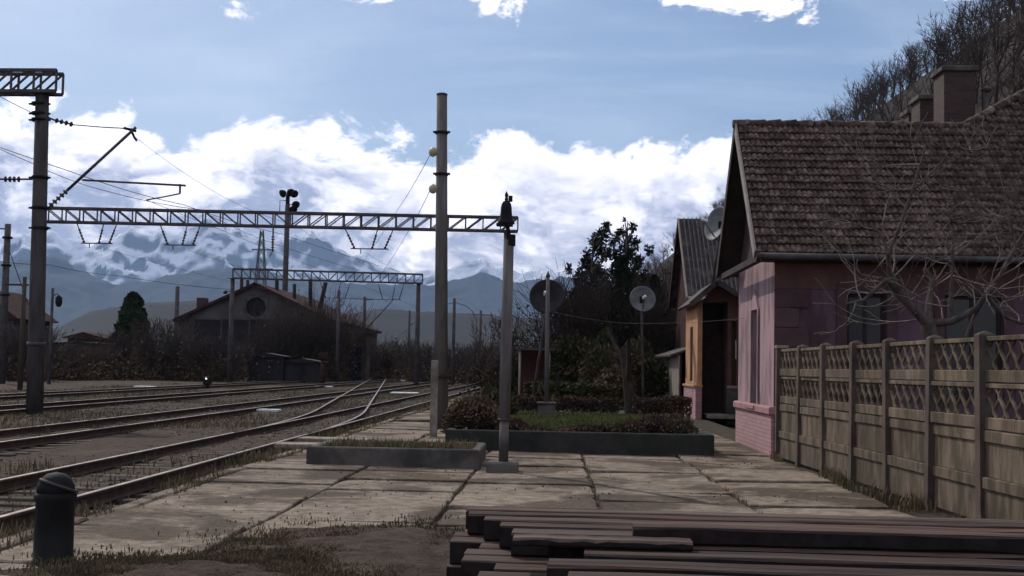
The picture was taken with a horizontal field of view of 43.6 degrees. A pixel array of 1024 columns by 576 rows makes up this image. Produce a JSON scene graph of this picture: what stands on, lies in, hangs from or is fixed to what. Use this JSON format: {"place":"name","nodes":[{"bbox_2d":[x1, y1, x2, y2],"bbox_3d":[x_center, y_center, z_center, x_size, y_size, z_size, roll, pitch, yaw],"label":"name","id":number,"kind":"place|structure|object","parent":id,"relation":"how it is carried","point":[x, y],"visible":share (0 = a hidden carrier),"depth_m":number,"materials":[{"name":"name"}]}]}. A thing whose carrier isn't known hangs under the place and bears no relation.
{"place":"outdoors","nodes":[
{"label":"outdoors","id":0,"kind":"place"},
{"bbox_2d":[0,256,594,327],"bbox_3d":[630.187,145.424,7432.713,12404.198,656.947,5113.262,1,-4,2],"label":"forested mountains","id":1,"kind":"structure","parent":0,"point":[80,293],"depth_m":8118.12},
{"bbox_2d":[52,301,576,363],"bbox_3d":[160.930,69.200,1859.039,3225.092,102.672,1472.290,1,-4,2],"label":"hills","id":2,"kind":"structure","parent":0,"point":[104,320],"depth_m":1976.62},
{"bbox_2d":[0,217,654,285],"bbox_3d":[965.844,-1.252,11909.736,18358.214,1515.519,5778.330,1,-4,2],"label":"snowy mountains","id":3,"kind":"structure","parent":0,"point":[210,243],"depth_m":13171.47,"materials":[{"name":"snow"}]},
{"bbox_2d":[0,0,1020,272],"label":"sky","id":4,"kind":"structure","parent":0,"point":[586,113],"materials":[{"name":"blue"}]},
{"bbox_2d":[0,9,1023,536],"bbox_3d":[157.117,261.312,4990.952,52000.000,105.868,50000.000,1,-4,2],"label":"ground","id":5,"kind":"structure","parent":0,"point":[120,443],"depth_m":30.85,"materials":[{"name":"gravel"}]},
{"bbox_2d":[0,224,28,383],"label":"catenary pole","id":6,"kind":"object","parent":5,"relation":"on","point":[4,293],"visible":0.94,"depth_m":77.96,"materials":[{"name":"metal"}]},
{"bbox_2d":[6,277,28,390],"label":"wooden pole","id":7,"kind":"object","parent":5,"relation":"on","point":[24,284],"visible":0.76,"depth_m":62.68,"materials":[{"name":"brown wood"}]},
{"bbox_2d":[0,291,58,373],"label":"cottage","id":8,"kind":"structure","parent":5,"relation":"on","point":[14,308],"depth_m":114.16,"materials":[{"name":"red metal"}]},
{"bbox_2d":[6,321,87,381],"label":"bare bush","id":9,"kind":"object","parent":5,"relation":"on","point":[12,351],"visible":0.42,"depth_m":88.57,"materials":[{"name":"plant"}]},
{"bbox_2d":[44,344,139,380],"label":"bare bush","id":10,"kind":"object","parent":5,"relation":"on","point":[80,376],"visible":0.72,"depth_m":96.37,"materials":[{"name":"plant"}]},
{"bbox_2d":[0,93,185,414],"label":"catenary pole","id":11,"kind":"object","parent":5,"relation":"on","point":[39,228],"visible":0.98,"depth_m":36.20,"materials":[{"name":"concrete"}]},
{"bbox_2d":[0,68,64,96],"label":"overhead gantry","id":12,"kind":"object","parent":11,"relation":"on","point":[26,73],"visible":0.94,"depth_m":36.38,"materials":[{"name":"metal"}]},
{"bbox_2d":[61,338,160,380],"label":"bare bush","id":13,"kind":"object","parent":5,"relation":"on","point":[114,369],"visible":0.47,"depth_m":100.58,"materials":[{"name":"plant"}]},
{"bbox_2d":[110,291,151,364],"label":"conifer","id":14,"kind":"object","parent":5,"relation":"on","point":[132,310],"visible":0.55,"depth_m":118.42,"materials":[{"name":"green plant"}]},
{"bbox_2d":[86,324,182,379],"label":"bare bush","id":15,"kind":"object","parent":5,"relation":"on","point":[130,348],"visible":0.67,"depth_m":104.55,"materials":[{"name":"plant"}]},
{"bbox_2d":[115,305,220,379],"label":"bare bush","id":16,"kind":"object","parent":5,"relation":"on","point":[167,334],"visible":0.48,"depth_m":108.01,"materials":[{"name":"plant"}]},
{"bbox_2d":[0,379,340,400],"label":"railway track","id":17,"kind":"structure","parent":5,"relation":"on","point":[50,394],"depth_m":63.43,"materials":[{"name":"metal"}]},
{"bbox_2d":[148,337,242,380],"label":"bare bush","id":18,"kind":"object","parent":5,"relation":"on","point":[176,368],"visible":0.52,"depth_m":106.00,"materials":[{"name":"plant"}]},
{"bbox_2d":[0,378,425,415],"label":"railway track","id":19,"kind":"structure","parent":5,"relation":"on","point":[76,406],"depth_m":50.58,"materials":[{"name":"metal"}]},
{"bbox_2d":[170,331,278,381],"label":"bare bush","id":20,"kind":"object","parent":5,"relation":"on","point":[215,375],"visible":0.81,"depth_m":104.04,"materials":[{"name":"plant"}]},
{"bbox_2d":[0,382,450,456],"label":"railway track","id":21,"kind":"structure","parent":5,"relation":"on","point":[48,441],"depth_m":30.54,"materials":[{"name":"metal"}]},
{"bbox_2d":[223,278,234,382],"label":"catenary pole","id":22,"kind":"object","parent":5,"relation":"on","point":[230,343],"visible":0.92,"depth_m":99.57,"materials":[{"name":"metal"}]},
{"bbox_2d":[232,268,422,299],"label":"overhead gantry","id":23,"kind":"object","parent":22,"relation":"on","point":[328,279],"visible":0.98,"depth_m":100.89,"materials":[{"name":"metal"}]},
{"bbox_2d":[0,397,459,552],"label":"edge grass","id":24,"kind":"structure","parent":5,"relation":"on","point":[250,455],"depth_m":19.17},
{"bbox_2d":[0,389,466,526],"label":"ballast","id":25,"kind":"structure","parent":5,"relation":"on","point":[193,455],"depth_m":40.07,"materials":[{"name":"gravel"}]},
{"bbox_2d":[0,380,479,535],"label":"dry weeds","id":26,"kind":"object","parent":5,"relation":"on","point":[241,424],"visible":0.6,"depth_m":35.47,"materials":[{"name":"brown plant"}]},
{"bbox_2d":[0,383,480,532],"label":"railway track","id":27,"kind":"structure","parent":5,"relation":"on","point":[130,488],"depth_m":17.75,"materials":[{"name":"metal"}]},
{"bbox_2d":[246,353,291,381],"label":"container","id":28,"kind":"object","parent":5,"relation":"on","point":[276,370],"visible":0.67,"depth_m":104.46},
{"bbox_2d":[172,279,381,376],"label":"engine shed","id":29,"kind":"structure","parent":5,"relation":"on","point":[212,315],"depth_m":133.04,"materials":[{"name":"concrete"}]},
{"bbox_2d":[221,319,248,376],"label":"shed door","id":30,"kind":"structure","parent":29,"relation":"in","point":[225,322],"depth_m":132.87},
{"bbox_2d":[223,320,332,378],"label":"bare bush","id":31,"kind":"object","parent":5,"relation":"on","point":[257,350],"visible":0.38,"depth_m":115.81,"materials":[{"name":"plant"}]},
{"bbox_2d":[279,189,299,291],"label":"floodlight mast","id":32,"kind":"object","parent":5,"relation":"on","point":[293,193],"visible":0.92,"depth_m":151.36,"materials":[{"name":"black metal"}]},
{"bbox_2d":[238,289,360,379],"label":"bare bush","id":33,"kind":"object","parent":5,"relation":"on","point":[279,320],"visible":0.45,"depth_m":117.17,"materials":[{"name":"plant"}]},
{"bbox_2d":[283,358,327,383],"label":"shed","id":34,"kind":"structure","parent":5,"relation":"on","point":[306,370],"depth_m":104.35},
{"bbox_2d":[236,378,390,433],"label":"railway track","id":35,"kind":"structure","parent":5,"relation":"on","point":[365,411],"depth_m":41.08,"materials":[{"name":"metal"}]},
{"bbox_2d":[261,300,383,380],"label":"bare bush","id":36,"kind":"object","parent":5,"relation":"on","point":[347,355],"visible":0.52,"depth_m":118.73,"materials":[{"name":"plant"}]},
{"bbox_2d":[258,285,403,380],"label":"bare bush","id":37,"kind":"object","parent":5,"relation":"on","point":[320,313],"visible":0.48,"depth_m":119.19,"materials":[{"name":"plant"}]},
{"bbox_2d":[339,323,374,380],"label":"lean to","id":38,"kind":"object","parent":5,"relation":"on","point":[362,375],"visible":0.29,"depth_m":122.49,"materials":[{"name":"grey metal"}]},
{"bbox_2d":[370,339,425,379],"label":"bare bush","id":39,"kind":"object","parent":5,"relation":"on","point":[383,360],"visible":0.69,"depth_m":134.48,"materials":[{"name":"plant"}]},
{"bbox_2d":[413,284,419,385],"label":"catenary pole","id":40,"kind":"object","parent":5,"relation":"on","point":[416,350],"visible":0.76,"depth_m":101.53,"materials":[{"name":"metal"}]},
{"bbox_2d":[381,332,456,381],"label":"bare bush","id":41,"kind":"object","parent":5,"relation":"on","point":[425,354],"visible":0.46,"depth_m":127.65,"materials":[{"name":"plant"}]},
{"bbox_2d":[448,340,500,384],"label":"bare bush","id":42,"kind":"object","parent":5,"relation":"on","point":[477,373],"visible":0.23,"depth_m":111.42,"materials":[{"name":"plant"}]},
{"bbox_2d":[0,395,968,575],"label":"platform","id":43,"kind":"structure","parent":5,"relation":"on","point":[677,482],"depth_m":15.30,"materials":[{"name":"concrete"}]},
{"bbox_2d":[29,472,78,566],"bbox_3d":[-3.423,1.764,9.575,0.340,0.770,0.340,1,-4,2],"label":"iron bollard","id":44,"kind":"object","parent":43,"relation":"on","point":[55,496],"visible":0.87,"depth_m":9.46,"materials":[{"name":"metal"}]},
{"bbox_2d":[0,560,296,575],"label":"dirt patch","id":45,"kind":"object","parent":43,"relation":"on","point":[199,567],"visible":0.19,"depth_m":8.96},
{"bbox_2d":[0,539,417,575],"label":"grass tufts","id":46,"kind":"object","parent":43,"relation":"on","point":[120,559],"visible":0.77,"depth_m":9.28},
{"bbox_2d":[85,504,466,575],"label":"grass tufts","id":47,"kind":"object","parent":43,"relation":"on","point":[265,538],"visible":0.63,"depth_m":10.45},
{"bbox_2d":[205,521,466,575],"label":"dirt patch","id":48,"kind":"object","parent":43,"relation":"on","point":[390,549],"visible":0.31,"depth_m":10.12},
{"bbox_2d":[306,439,485,470],"bbox_3d":[-1.738,2.615,19.890,2.570,0.370,1.900,1,-4,2],"label":"planter","id":49,"kind":"object","parent":43,"relation":"on","point":[474,458],"visible":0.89,"depth_m":18.95,"materials":[{"name":"concrete"}]},
{"bbox_2d":[321,436,478,448],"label":"weeds","id":50,"kind":"object","parent":49,"relation":"in","point":[351,442],"visible":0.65,"depth_m":19.78,"materials":[{"name":"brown plant"}]},
{"bbox_2d":[429,92,450,436],"bbox_3d":[-1.820,-0.791,29.687,0.706,8.376,4.223,1,-4,2],"label":"concrete pole","id":51,"kind":"object","parent":43,"relation":"on","point":[439,388],"visible":0.98,"depth_m":31.47,"materials":[{"name":"grey concrete"}]},
{"bbox_2d":[446,561,460,575],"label":"wooden sleeper","id":52,"kind":"object","parent":43,"relation":"on","point":[453,569],"visible":0.06,"depth_m":8.59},
{"bbox_2d":[450,537,498,563],"bbox_3d":[1.767,1.830,8.633,4.370,0.160,0.242,1,-4,3],"label":"wooden sleeper","id":53,"kind":"object","parent":52,"relation":"on","point":[459,546],"visible":0.09,"depth_m":8.64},
{"bbox_2d":[484,516,1023,540],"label":"wooden sleeper","id":54,"kind":"object","parent":53,"relation":"on","point":[492,528],"visible":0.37,"depth_m":8.66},
{"bbox_2d":[90,421,833,554],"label":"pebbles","id":55,"kind":"object","parent":43,"relation":"on","point":[448,517],"visible":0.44,"depth_m":15.40,"materials":[{"name":"stone"}]},
{"bbox_2d":[448,347,524,396],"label":"bare bush","id":56,"kind":"object","parent":43,"relation":"on","point":[514,382],"visible":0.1,"depth_m":57.41,"materials":[{"name":"brown plant"}]},
{"bbox_2d":[486,191,518,472],"bbox_3d":[-0.099,0.639,18.761,0.460,4.138,0.440,1,-4,2],"label":"bell post","id":57,"kind":"object","parent":43,"relation":"on","point":[503,464],"visible":1,"depth_m":18.66,"materials":[{"name":"concrete"}]},
{"bbox_2d":[500,230,514,239],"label":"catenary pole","id":58,"kind":"object","parent":57,"relation":"attached to","point":[504,232],"visible":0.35,"depth_m":48.52,"materials":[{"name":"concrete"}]},
{"bbox_2d":[47,206,518,255],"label":"overhead gantry","id":59,"kind":"object","parent":58,"relation":"on","point":[274,214],"visible":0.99,"depth_m":48.37,"materials":[{"name":"metal"}]},
{"bbox_2d":[516,347,564,394],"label":"shelter","id":60,"kind":"object","parent":43,"relation":"on","point":[529,359],"visible":0.39,"depth_m":53.08,"materials":[{"name":"red paint"}]},
{"bbox_2d":[540,331,590,403],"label":"bush","id":61,"kind":"object","parent":43,"relation":"on","point":[572,352],"visible":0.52,"depth_m":51.51,"materials":[{"name":"green plant"}]},
{"bbox_2d":[522,380,623,406],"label":"hedge","id":62,"kind":"object","parent":43,"relation":"on","point":[586,389],"visible":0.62,"depth_m":41.52,"materials":[{"name":"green plant"}]},
{"bbox_2d":[472,257,675,386],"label":"bare bush","id":63,"kind":"object","parent":43,"relation":"on","point":[553,320],"visible":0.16,"depth_m":56.81,"materials":[{"name":"brown plant"}]},
{"bbox_2d":[445,405,713,456],"bbox_3d":[1.453,3.311,30.873,4.820,0.460,15.900,1,-4,2],"label":"planter","id":64,"kind":"object","parent":43,"relation":"on","point":[701,442],"visible":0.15,"depth_m":22.94,"materials":[{"name":"concrete"}]},
{"bbox_2d":[439,394,498,432],"bbox_3d":[-0.727,2.375,24.203,1.316,0.757,1.362,1,-4,2],"label":"shrub","id":65,"kind":"object","parent":64,"relation":"on","point":[467,410],"visible":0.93,"depth_m":23.92,"materials":[{"name":"brown plant"}]},
{"bbox_2d":[529,279,564,395],"bbox_3d":[0.969,1.699,37.934,0.749,3.944,0.922,4,-5,-39],"label":"satellite dish","id":66,"kind":"object","parent":64,"relation":"on","point":[537,296],"visible":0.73,"depth_m":38.06,"materials":[{"name":"metal"}]},
{"bbox_2d":[537,271,556,415],"bbox_3d":[0.861,1.428,30.959,0.480,3.687,0.480,1,-4,2],"label":"plinth post","id":67,"kind":"object","parent":64,"relation":"on","point":[546,407],"visible":0.92,"depth_m":30.88,"materials":[{"name":"concrete"}]},
{"bbox_2d":[516,393,619,413],"bbox_3d":[1.458,3.083,33.443,2.716,0.671,0.686,1,-4,2],"label":"hedge","id":68,"kind":"object","parent":64,"relation":"on","point":[591,404],"visible":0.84,"depth_m":33.26,"materials":[{"name":"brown plant"}]},
{"bbox_2d":[467,410,677,433],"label":"lawn","id":69,"kind":"structure","parent":64,"relation":"in","point":[567,418],"depth_m":28.83,"materials":[{"name":"green plant"}]},
{"bbox_2d":[607,331,635,414],"bbox_3d":[2.931,2.252,32.934,0.536,2.314,1.374,2,-4,-18],"label":"tree","id":70,"kind":"object","parent":64,"relation":"on","point":[624,356],"visible":0.92,"depth_m":32.75,"materials":[{"name":"brown plant"}]},
{"bbox_2d":[631,394,692,419],"bbox_3d":[3.779,3.016,32.267,1.566,0.696,0.791,1,-4,2],"label":"hedge","id":71,"kind":"object","parent":64,"relation":"on","point":[680,404],"visible":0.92,"depth_m":32.06,"materials":[{"name":"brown plant"}]},
{"bbox_2d":[657,411,698,433],"bbox_3d":[3.084,2.532,23.667,0.763,0.500,0.820,-2,-5,38],"label":"shrub","id":72,"kind":"object","parent":64,"relation":"on","point":[680,422],"visible":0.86,"depth_m":23.60,"materials":[{"name":"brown plant"}]},
{"bbox_2d":[490,262,677,396],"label":"bare bush","id":73,"kind":"object","parent":43,"relation":"on","point":[646,316],"visible":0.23,"depth_m":54.90,"materials":[{"name":"brown plant"}]},
{"bbox_2d":[563,219,617,305],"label":"pine tree","id":74,"kind":"object","parent":43,"relation":"on","point":[599,236],"visible":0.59,"depth_m":62.15,"materials":[{"name":"green plant"}]},
{"bbox_2d":[511,269,675,384],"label":"bare bush","id":75,"kind":"object","parent":43,"relation":"on","point":[584,304],"visible":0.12,"depth_m":55.79,"materials":[{"name":"brown plant"}]},
{"bbox_2d":[577,343,637,389],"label":"bush","id":76,"kind":"object","parent":43,"relation":"on","point":[600,359],"visible":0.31,"depth_m":46.53,"materials":[{"name":"green plant"}]},
{"bbox_2d":[604,255,637,388],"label":"thuja","id":77,"kind":"object","parent":43,"relation":"on","point":[621,270],"visible":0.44,"depth_m":55.64,"materials":[{"name":"green plant"}]},
{"bbox_2d":[604,216,654,287],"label":"pine tree","id":78,"kind":"object","parent":43,"relation":"on","point":[628,253],"visible":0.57,"depth_m":64.08,"materials":[{"name":"green plant"}]},
{"bbox_2d":[630,286,655,397],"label":"satellite dish","id":79,"kind":"object","parent":43,"relation":"on","point":[642,299],"visible":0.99,"depth_m":43.97,"materials":[{"name":"metal"}]},
{"bbox_2d":[621,336,668,408],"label":"bush","id":80,"kind":"object","parent":43,"relation":"on","point":[654,376],"visible":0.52,"depth_m":48.26,"materials":[{"name":"green plant"}]},
{"bbox_2d":[654,347,685,411],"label":"board shed","id":81,"kind":"structure","parent":43,"relation":"on","point":[673,360],"depth_m":46.40,"materials":[{"name":"grey wood"}]},
{"bbox_2d":[774,330,1023,519],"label":"concrete fence","id":82,"kind":"object","parent":43,"relation":"on","point":[977,469],"visible":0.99,"depth_m":15.26,"materials":[{"name":"concrete"}]},
{"bbox_2d":[668,217,738,395],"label":"station wing","id":83,"kind":"structure","parent":5,"relation":"on","point":[695,248],"depth_m":49.98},
{"bbox_2d":[638,0,1023,312],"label":"wood","id":84,"kind":"object","parent":5,"relation":"on","point":[939,46],"visible":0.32,"depth_m":142.54,"materials":[{"name":"plant"}]},
{"bbox_2d":[716,65,1023,458],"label":"station house","id":85,"kind":"structure","parent":5,"relation":"on","point":[785,178],"depth_m":23.77,"materials":[{"name":"brick"}]},
{"bbox_2d":[677,280,738,424],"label":"porch","id":86,"kind":"object","parent":85,"relation":"attached to","point":[710,385],"visible":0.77,"depth_m":41.54,"materials":[{"name":"paint"}]},
{"bbox_2d":[702,334,721,412],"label":"door","id":87,"kind":"structure","parent":86,"relation":"in","point":[711,344],"depth_m":42.02,"materials":[{"name":"brown wood"}]},
{"bbox_2d":[701,206,723,282],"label":"satellite dish","id":88,"kind":"object","parent":86,"relation":"on","point":[713,224],"visible":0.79,"depth_m":41.51,"materials":[{"name":"metal"}]},
{"bbox_2d":[745,289,759,408],"bbox_3d":[4.819,1.192,25.212,0.280,2.360,1.030,1,-4,2],"label":"window","id":89,"kind":"structure","parent":85,"relation":"in","point":[755,304],"depth_m":25.09,"materials":[{"name":"grey wood"}]},
{"bbox_2d":[836,282,896,401],"bbox_3d":[6.397,0.980,23.158,1.080,2.150,0.215,1,-4,2],"label":"window","id":90,"kind":"structure","parent":85,"relation":"in","point":[866,333],"depth_m":23.21,"materials":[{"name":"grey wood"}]},
{"bbox_2d":[934,284,1014,404],"bbox_3d":[8.311,1.014,23.116,1.410,2.150,0.255,1,-4,2],"label":"window","id":91,"kind":"structure","parent":85,"relation":"in","point":[986,320],"depth_m":23.16,"materials":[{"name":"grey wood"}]},
{"bbox_2d":[806,100,1023,425],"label":"fruit tree","id":92,"kind":"object","parent":5,"relation":"on","point":[929,325],"visible":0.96,"depth_m":18.49,"materials":[{"name":"brown plant"}]},
{"bbox_2d":[466,506,1023,528],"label":"wooden sleeper","id":93,"kind":"object","parent":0,"point":[756,515],"visible":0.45,"depth_m":9.22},
{"bbox_2d":[769,450,988,518],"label":"grass","id":94,"kind":"structure","parent":0,"point":[885,499],"depth_m":15.33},
{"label":"wooden sleeper","id":95,"kind":"object","parent":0,"visible":0},
{"bbox_2d":[453,531,483,536],"bbox_3d":[1.777,1.848,8.922,4.370,0.160,0.242,1,-4,3],"label":"wooden sleeper","id":96,"kind":"object","parent":95,"relation":"on","point":[460,534],"visible":0.04,"depth_m":8.96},
{"bbox_2d":[468,511,1023,534],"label":"wooden sleeper","id":97,"kind":"object","parent":96,"relation":"on","point":[475,522],"visible":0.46,"depth_m":8.94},
{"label":"wooden sleeper","id":98,"kind":"object","parent":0,"visible":0},
{"bbox_2d":[479,543,510,549],"bbox_3d":[1.970,1.816,8.335,4.370,0.160,0.242,1,-4,4],"label":"wooden sleeper","id":99,"kind":"object","parent":98,"relation":"on","point":[489,546],"visible":0.03,"depth_m":8.41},
{"bbox_2d":[499,522,631,547],"bbox_3d":[2.283,1.662,8.292,4.724,0.151,0.227,1,-4,3],"label":"wooden sleeper","id":100,"kind":"object","parent":99,"relation":"on","point":[506,529],"visible":0.13,"depth_m":8.31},
{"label":"wooden sleeper","id":101,"kind":"object","parent":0,"visible":0},
{"bbox_2d":[464,549,547,557],"bbox_3d":[1.882,1.796,8.045,4.370,0.160,0.242,1,-4,4],"label":"wooden sleeper","id":102,"kind":"object","parent":101,"relation":"on","point":[488,552],"visible":0.07,"depth_m":8.14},
{"bbox_2d":[511,528,631,556],"bbox_3d":[2.454,1.644,7.952,4.913,0.149,0.267,1,-4,3],"label":"wooden sleeper","id":103,"kind":"object","parent":102,"relation":"on","point":[529,551],"visible":0.15,"depth_m":7.99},
{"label":"wooden sleeper","id":104,"kind":"object","parent":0,"visible":0},
{"bbox_2d":[461,555,547,575],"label":"wooden sleeper","id":105,"kind":"object","parent":104,"relation":"on","point":[473,565],"visible":0.2,"depth_m":7.79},
{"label":"wooden sleeper","id":106,"kind":"object","parent":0,"visible":0},
{"bbox_2d":[494,563,546,572],"bbox_3d":[2.079,1.764,7.471,4.370,0.160,0.242,1,-4,3],"label":"wooden sleeper","id":107,"kind":"object","parent":106,"relation":"on","point":[525,568],"visible":0.16,"depth_m":7.54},
{"bbox_2d":[548,545,1023,560],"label":"wooden sleeper","id":108,"kind":"object","parent":107,"relation":"on","point":[566,553],"visible":0.2,"depth_m":7.46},
{"bbox_2d":[632,523,1023,554],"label":"wooden sleeper","id":109,"kind":"object","parent":108,"relation":"on","point":[856,538],"visible":0.94,"depth_m":7.51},
{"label":"wooden sleeper","id":110,"kind":"object","parent":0,"visible":0},
{"bbox_2d":[478,571,546,575],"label":"wooden sleeper","id":111,"kind":"object","parent":110,"relation":"on","point":[487,573],"visible":0.67,"depth_m":7.32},
{"bbox_2d":[584,548,1023,571],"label":"wooden sleeper","id":112,"kind":"object","parent":111,"relation":"on","point":[885,562],"visible":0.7,"depth_m":7.10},
{"bbox_2d":[513,534,692,550],"bbox_3d":[0.523,1.473,7.419,1.029,0.056,0.206,1,-4,3],"label":"wooden sleeper","id":113,"kind":"object","parent":112,"relation":"on","point":[610,542],"visible":1,"depth_m":7.34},
{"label":"wooden sleeper","id":114,"kind":"object","parent":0,"visible":0},
{"bbox_2d":[547,558,1023,575],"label":"wooden sleeper","id":115,"kind":"object","parent":114,"relation":"on","point":[559,567],"visible":0.98,"depth_m":6.71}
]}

